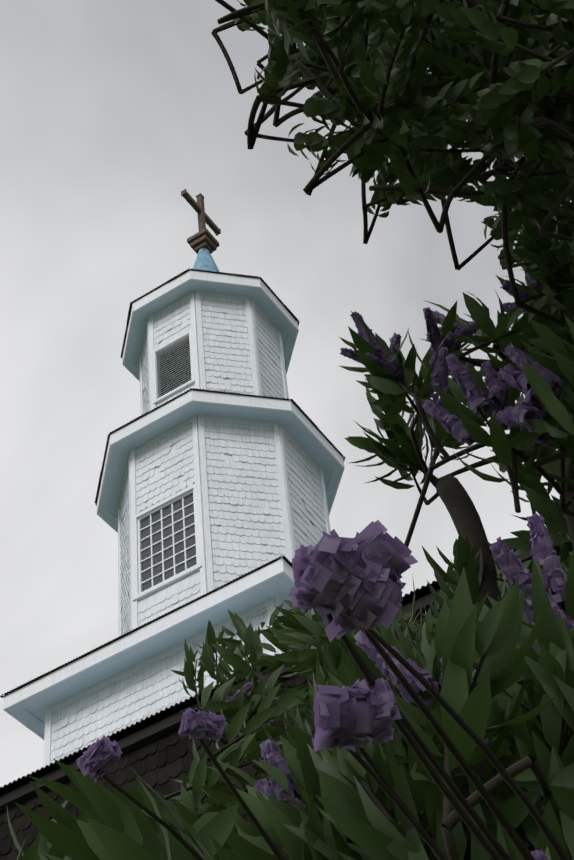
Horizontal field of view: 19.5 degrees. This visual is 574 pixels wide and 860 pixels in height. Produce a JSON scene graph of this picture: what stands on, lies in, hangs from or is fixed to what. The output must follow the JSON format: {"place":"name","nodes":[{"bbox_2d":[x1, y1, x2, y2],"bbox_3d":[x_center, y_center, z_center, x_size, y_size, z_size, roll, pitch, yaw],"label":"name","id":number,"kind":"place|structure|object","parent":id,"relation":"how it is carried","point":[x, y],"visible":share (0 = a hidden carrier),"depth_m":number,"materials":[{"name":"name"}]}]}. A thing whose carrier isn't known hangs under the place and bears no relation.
{"place":"outdoors","nodes":[
{"label":"outdoors","id":0,"kind":"place"},
{"bbox_2d":[141,494,196,591],"bbox_3d":[-1.393,2.877,26.789,2.106,1.550,3.162,-28,-50,19],"label":"tower window glass","id":1,"kind":"object","parent":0,"point":[168,542],"visible":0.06,"depth_m":25.68,"materials":[{"name":"grey glass"}]},
{"bbox_2d":[160,340,190,395],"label":"dark tower openings","id":2,"kind":"object","parent":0,"point":[175,368],"visible":0.03,"depth_m":29.23,"materials":[{"name":"grey metal"}]},
{"bbox_2d":[0,549,561,859],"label":"nave shingles","id":3,"kind":"object","parent":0,"point":[156,763],"visible":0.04,"depth_m":13.70,"materials":[{"name":"wood"}]},
{"bbox_2d":[0,0,570,786],"label":"sky","id":4,"kind":"structure","parent":0,"point":[110,110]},
{"bbox_2d":[6,221,573,859],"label":"hebe shrub","id":5,"kind":"object","parent":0,"point":[528,663],"depth_m":1.24,"materials":[{"name":"green plant"}]},
{"bbox_2d":[211,0,573,333],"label":"overhead tree","id":6,"kind":"object","parent":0,"point":[457,40],"depth_m":1.90,"materials":[{"name":"green plant"}]},
{"label":"ground","id":7,"kind":"structure","parent":0,"visible":0},
{"bbox_3d":[12.073,4.201,13.465,39.000,15.206,15.720,-28,-50,19],"label":"nave","id":8,"kind":"object","parent":7,"relation":"on","visible":0},
{"bbox_2d":[3,270,344,766],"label":"white trim","id":9,"kind":"structure","parent":8,"relation":"on","point":[198,489],"depth_m":26.61,"materials":[{"name":"white wood"}]},
{"bbox_2d":[0,268,345,697],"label":"tower roofs","id":10,"kind":"structure","parent":9,"relation":"on","point":[210,592],"depth_m":27.25,"materials":[{"name":"black metal"}]},
{"bbox_2d":[7,280,341,736],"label":"eaves","id":11,"kind":"object","parent":10,"relation":"attached to","point":[30,712],"visible":0.31,"depth_m":27.25,"materials":[{"name":"white wood"}]},
{"bbox_2d":[193,248,219,271],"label":"spire","id":12,"kind":"structure","parent":10,"relation":"on","point":[204,261],"depth_m":32.58,"materials":[{"name":"blue metal"}]},
{"bbox_2d":[181,189,220,254],"bbox_3d":[-1.721,-4.173,33.844,0.470,1.870,1.256,-28,-50,19],"label":"cross","id":13,"kind":"object","parent":12,"relation":"on","point":[203,237],"visible":0.92,"depth_m":33.69,"materials":[{"name":"brown wood"}]},
{"bbox_2d":[50,296,326,762],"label":"tower shingles","id":14,"kind":"object","parent":9,"relation":"attached to","point":[245,513],"visible":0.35,"depth_m":26.36,"materials":[{"name":"white paint"}]},
{"bbox_2d":[0,548,515,795],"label":"corrugated roof","id":15,"kind":"structure","parent":8,"relation":"on","point":[145,722],"depth_m":14.09,"materials":[{"name":"metal"}]},
{"bbox_2d":[0,531,568,810],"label":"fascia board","id":16,"kind":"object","parent":15,"relation":"attached to","point":[130,742],"depth_m":13.86,"materials":[{"name":"wood"}]}
]}

